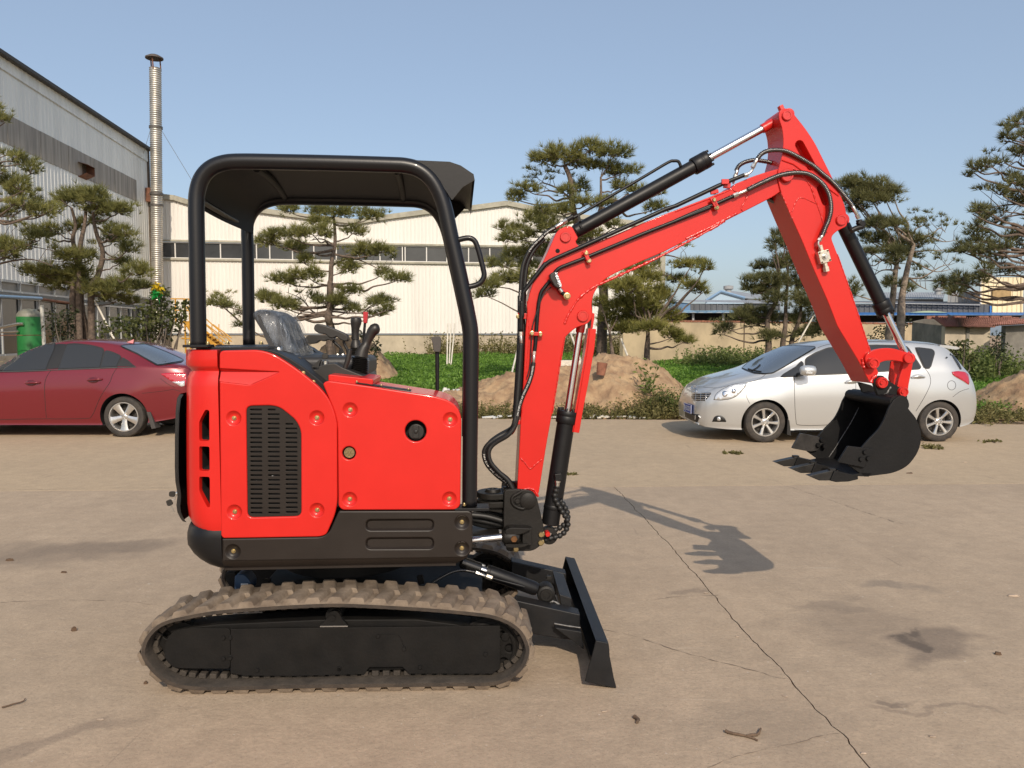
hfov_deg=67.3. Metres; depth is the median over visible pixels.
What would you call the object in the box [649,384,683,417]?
verge weeds
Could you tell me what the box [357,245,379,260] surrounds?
window pane
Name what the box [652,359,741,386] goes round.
field plants
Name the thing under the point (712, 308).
blue shed
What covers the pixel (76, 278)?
pine tree
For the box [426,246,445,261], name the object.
window pane
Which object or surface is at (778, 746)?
crack
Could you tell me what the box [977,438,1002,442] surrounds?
grass tuft
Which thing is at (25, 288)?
window pane
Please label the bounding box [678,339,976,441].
silver car
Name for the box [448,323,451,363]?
tree prop
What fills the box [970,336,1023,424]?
ground
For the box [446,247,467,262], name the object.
window pane
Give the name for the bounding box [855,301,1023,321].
dark shed
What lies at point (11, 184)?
pine tree
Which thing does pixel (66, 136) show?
grey warehouse
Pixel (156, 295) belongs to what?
ribbon
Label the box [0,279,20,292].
window pane
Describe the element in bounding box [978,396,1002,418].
weed
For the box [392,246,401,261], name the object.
window pane
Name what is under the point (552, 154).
pine tree
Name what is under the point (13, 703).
twig
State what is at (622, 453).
concrete apron
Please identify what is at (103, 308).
window pane
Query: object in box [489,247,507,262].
window pane
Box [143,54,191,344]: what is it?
chimney
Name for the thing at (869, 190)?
pine tree
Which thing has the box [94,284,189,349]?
shrub
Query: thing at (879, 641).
concrete slab
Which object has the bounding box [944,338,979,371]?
shrub
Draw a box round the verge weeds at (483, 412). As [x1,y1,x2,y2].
[458,399,572,418]
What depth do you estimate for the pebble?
4.75 m
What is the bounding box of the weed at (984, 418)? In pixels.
[973,406,1002,423]
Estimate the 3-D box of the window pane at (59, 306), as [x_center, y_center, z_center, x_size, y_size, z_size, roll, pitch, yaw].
[-18.053,-2.281,30.909,0.208,2.084,1.226,0,4,0]
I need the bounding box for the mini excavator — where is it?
[137,104,920,693]
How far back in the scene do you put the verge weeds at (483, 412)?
15.14 m
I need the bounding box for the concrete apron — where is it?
[0,418,1023,490]
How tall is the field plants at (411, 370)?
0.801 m
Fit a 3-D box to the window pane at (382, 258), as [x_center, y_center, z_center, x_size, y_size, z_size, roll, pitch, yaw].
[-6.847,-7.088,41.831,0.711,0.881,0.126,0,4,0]
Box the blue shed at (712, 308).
[669,300,804,320]
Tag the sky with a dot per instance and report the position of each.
(910, 91)
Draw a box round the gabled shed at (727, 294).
[705,285,769,303]
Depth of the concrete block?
17.36 m
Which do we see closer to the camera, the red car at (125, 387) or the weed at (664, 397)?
the red car at (125, 387)
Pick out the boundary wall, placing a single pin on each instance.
(634, 343)
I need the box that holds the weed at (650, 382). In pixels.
[633,358,659,394]
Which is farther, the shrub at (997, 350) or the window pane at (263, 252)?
the window pane at (263, 252)
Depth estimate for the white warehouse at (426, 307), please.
41.86 m
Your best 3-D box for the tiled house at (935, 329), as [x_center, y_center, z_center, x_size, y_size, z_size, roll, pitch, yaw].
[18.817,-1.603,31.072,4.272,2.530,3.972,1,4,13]
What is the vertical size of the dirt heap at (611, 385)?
1.268 m
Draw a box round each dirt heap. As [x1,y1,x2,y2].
[441,352,686,419]
[976,369,1023,419]
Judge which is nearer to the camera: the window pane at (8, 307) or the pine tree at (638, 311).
the pine tree at (638, 311)
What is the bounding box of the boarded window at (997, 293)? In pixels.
[992,290,1010,296]
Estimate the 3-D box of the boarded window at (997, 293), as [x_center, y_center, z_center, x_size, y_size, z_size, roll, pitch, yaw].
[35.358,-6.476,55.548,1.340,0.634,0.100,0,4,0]
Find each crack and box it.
[603,629,785,678]
[709,733,833,766]
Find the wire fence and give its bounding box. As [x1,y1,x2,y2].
[0,305,45,344]
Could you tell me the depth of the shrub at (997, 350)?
24.06 m
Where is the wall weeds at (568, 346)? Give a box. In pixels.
[402,331,619,355]
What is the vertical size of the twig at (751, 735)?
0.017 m
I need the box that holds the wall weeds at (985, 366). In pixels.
[946,344,1023,382]
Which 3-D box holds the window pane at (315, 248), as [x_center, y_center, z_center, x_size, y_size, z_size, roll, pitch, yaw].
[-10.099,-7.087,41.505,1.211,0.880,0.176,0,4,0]
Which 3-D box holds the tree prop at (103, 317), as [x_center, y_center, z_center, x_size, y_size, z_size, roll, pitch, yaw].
[-10.306,-0.936,20.163,2.254,2.583,0.070,2,4,34]
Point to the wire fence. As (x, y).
(42, 324)
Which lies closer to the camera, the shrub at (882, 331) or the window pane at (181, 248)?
the shrub at (882, 331)
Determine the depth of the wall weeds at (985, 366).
24.07 m
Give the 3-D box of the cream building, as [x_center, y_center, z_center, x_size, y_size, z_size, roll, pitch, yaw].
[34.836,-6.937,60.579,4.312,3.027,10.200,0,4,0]
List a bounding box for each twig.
[2,698,25,707]
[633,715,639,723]
[725,728,761,740]
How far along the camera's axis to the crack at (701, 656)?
3.87 m
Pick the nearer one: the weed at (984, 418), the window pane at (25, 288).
the weed at (984, 418)
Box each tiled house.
[912,314,1017,361]
[992,315,1023,368]
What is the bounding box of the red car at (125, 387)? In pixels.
[0,339,190,436]
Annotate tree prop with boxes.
[94,300,114,338]
[446,323,447,363]
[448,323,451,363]
[450,323,454,363]
[511,354,515,371]
[620,338,627,355]
[797,312,814,342]
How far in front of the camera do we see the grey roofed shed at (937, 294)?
70.24 m
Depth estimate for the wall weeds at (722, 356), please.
30.08 m
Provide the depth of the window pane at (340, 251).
41.62 m
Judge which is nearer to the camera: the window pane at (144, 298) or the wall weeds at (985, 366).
the wall weeds at (985, 366)
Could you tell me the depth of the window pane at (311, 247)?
41.40 m
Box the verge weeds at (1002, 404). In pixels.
[977,395,1022,414]
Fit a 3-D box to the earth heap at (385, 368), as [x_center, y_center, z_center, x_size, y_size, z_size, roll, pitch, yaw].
[-5.150,-0.724,24.620,3.500,1.628,2.951,0,4,0]
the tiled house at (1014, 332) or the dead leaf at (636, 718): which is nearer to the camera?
the dead leaf at (636, 718)
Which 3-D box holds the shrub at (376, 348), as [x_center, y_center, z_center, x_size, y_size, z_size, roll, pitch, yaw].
[-3.825,-0.587,20.900,0.875,1.775,0.653,3,5,43]
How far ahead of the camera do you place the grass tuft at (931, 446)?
10.89 m
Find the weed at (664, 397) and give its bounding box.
[643,385,673,412]
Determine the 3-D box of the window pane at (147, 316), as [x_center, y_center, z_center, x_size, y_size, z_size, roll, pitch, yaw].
[-18.872,-2.844,39.603,0.208,2.084,1.226,0,4,0]
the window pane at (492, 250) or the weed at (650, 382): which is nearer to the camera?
the weed at (650, 382)
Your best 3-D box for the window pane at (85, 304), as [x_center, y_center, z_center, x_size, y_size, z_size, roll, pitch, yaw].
[-18.287,-2.442,33.393,0.208,2.084,1.226,0,4,0]
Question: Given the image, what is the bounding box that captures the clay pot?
[596,362,607,375]
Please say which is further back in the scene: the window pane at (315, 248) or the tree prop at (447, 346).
the window pane at (315, 248)
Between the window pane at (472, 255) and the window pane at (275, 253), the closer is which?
the window pane at (275, 253)
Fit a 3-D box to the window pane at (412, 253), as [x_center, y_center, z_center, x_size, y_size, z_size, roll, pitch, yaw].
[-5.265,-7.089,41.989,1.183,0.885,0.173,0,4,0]
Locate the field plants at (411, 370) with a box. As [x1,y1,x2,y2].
[380,351,593,390]
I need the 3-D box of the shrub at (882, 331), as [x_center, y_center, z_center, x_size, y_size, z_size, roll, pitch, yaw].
[13.279,-1.220,26.824,1.714,2.279,1.107,0,4,0]
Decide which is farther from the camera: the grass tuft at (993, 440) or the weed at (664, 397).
the weed at (664, 397)
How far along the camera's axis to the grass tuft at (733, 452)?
10.43 m
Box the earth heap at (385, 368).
[319,337,397,378]
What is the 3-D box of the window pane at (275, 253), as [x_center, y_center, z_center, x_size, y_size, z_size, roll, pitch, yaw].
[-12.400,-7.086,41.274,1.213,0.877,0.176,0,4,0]
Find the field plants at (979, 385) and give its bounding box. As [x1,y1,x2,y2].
[972,372,1021,408]
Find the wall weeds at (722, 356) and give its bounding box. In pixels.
[663,344,778,366]
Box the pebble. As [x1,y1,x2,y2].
[1007,594,1019,596]
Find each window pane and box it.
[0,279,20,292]
[0,298,20,355]
[19,282,38,294]
[19,299,38,309]
[37,284,54,296]
[37,300,53,343]
[53,288,69,297]
[54,302,68,341]
[84,303,95,332]
[96,304,109,338]
[108,305,120,338]
[119,306,130,338]
[130,307,139,339]
[140,297,149,305]
[140,308,148,340]
[163,242,174,257]
[174,242,188,257]
[205,243,219,258]
[220,243,255,258]
[256,243,268,258]
[269,244,291,259]
[292,245,312,259]
[313,244,335,260]
[336,245,356,260]
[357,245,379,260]
[379,246,391,260]
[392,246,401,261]
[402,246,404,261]
[405,246,425,261]
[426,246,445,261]
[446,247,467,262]
[468,247,488,262]
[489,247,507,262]
[532,253,542,261]
[636,254,659,264]
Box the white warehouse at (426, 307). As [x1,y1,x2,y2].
[162,194,665,354]
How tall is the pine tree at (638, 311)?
4.208 m
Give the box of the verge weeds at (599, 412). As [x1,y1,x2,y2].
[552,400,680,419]
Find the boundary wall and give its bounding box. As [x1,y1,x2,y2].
[620,320,911,360]
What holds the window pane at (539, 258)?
in the white warehouse at (426, 307)
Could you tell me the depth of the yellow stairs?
37.92 m
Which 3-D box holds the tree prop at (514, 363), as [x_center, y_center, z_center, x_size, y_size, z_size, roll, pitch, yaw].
[-0.017,-0.204,18.693,0.062,1.315,1.723,1,4,11]
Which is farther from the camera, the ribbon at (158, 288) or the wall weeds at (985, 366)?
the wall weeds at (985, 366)
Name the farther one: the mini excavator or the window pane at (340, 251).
the window pane at (340, 251)
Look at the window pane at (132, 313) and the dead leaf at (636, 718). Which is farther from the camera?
the window pane at (132, 313)
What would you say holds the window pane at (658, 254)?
in the white warehouse at (426, 307)
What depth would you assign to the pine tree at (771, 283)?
23.80 m
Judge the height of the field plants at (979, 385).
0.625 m
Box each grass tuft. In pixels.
[722,449,743,454]
[921,442,943,449]
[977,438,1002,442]
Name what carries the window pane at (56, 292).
in the grey warehouse at (66, 136)
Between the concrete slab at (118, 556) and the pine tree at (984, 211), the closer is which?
the concrete slab at (118, 556)
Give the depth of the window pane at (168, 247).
40.72 m
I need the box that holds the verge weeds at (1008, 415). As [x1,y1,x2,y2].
[971,405,1023,425]
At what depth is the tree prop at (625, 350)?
19.74 m
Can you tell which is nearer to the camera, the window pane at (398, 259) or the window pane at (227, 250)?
the window pane at (227, 250)
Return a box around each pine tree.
[0,96,66,265]
[9,178,161,339]
[206,205,416,354]
[471,134,671,354]
[592,243,716,359]
[708,226,824,352]
[834,168,964,339]
[931,107,1023,305]
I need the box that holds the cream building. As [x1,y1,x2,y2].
[923,277,1023,311]
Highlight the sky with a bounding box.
[0,0,1023,335]
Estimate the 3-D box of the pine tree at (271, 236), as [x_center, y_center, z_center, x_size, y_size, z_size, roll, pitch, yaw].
[-6.076,-2.663,22.273,6.804,5.784,2.516,0,4,0]
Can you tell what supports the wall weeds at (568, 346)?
on the field soil
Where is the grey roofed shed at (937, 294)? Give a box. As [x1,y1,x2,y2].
[884,287,944,300]
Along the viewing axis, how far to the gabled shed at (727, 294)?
71.66 m
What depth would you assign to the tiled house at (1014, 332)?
26.96 m
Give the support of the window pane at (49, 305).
in the grey warehouse at (66, 136)
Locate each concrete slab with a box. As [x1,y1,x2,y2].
[0,487,867,767]
[615,484,1023,767]
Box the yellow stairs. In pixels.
[171,298,231,352]
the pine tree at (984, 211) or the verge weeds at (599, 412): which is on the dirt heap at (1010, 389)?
the pine tree at (984, 211)
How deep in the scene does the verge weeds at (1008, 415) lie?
14.37 m
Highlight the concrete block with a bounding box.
[561,360,580,365]
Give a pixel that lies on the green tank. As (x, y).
(28, 321)
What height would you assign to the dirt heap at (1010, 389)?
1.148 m
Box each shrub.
[41,304,79,341]
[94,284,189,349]
[359,330,381,374]
[867,317,913,338]
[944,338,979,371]
[988,330,1011,381]
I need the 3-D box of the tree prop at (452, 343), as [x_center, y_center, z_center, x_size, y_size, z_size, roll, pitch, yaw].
[-2.333,-1.335,30.082,0.074,2.084,0.851,1,4,11]
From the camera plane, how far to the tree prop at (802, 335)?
23.50 m
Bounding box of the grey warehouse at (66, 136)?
[0,48,151,365]
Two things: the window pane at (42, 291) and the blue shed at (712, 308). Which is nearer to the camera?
the window pane at (42, 291)
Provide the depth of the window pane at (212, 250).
40.94 m
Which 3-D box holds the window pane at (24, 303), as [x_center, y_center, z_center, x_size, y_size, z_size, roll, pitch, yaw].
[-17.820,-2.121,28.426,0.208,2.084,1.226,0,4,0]
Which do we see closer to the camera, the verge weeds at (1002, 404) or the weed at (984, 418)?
the weed at (984, 418)
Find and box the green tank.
[0,308,41,355]
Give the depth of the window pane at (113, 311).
35.84 m
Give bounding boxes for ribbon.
[150,282,164,293]
[150,289,162,303]
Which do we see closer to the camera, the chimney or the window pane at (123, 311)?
the window pane at (123, 311)

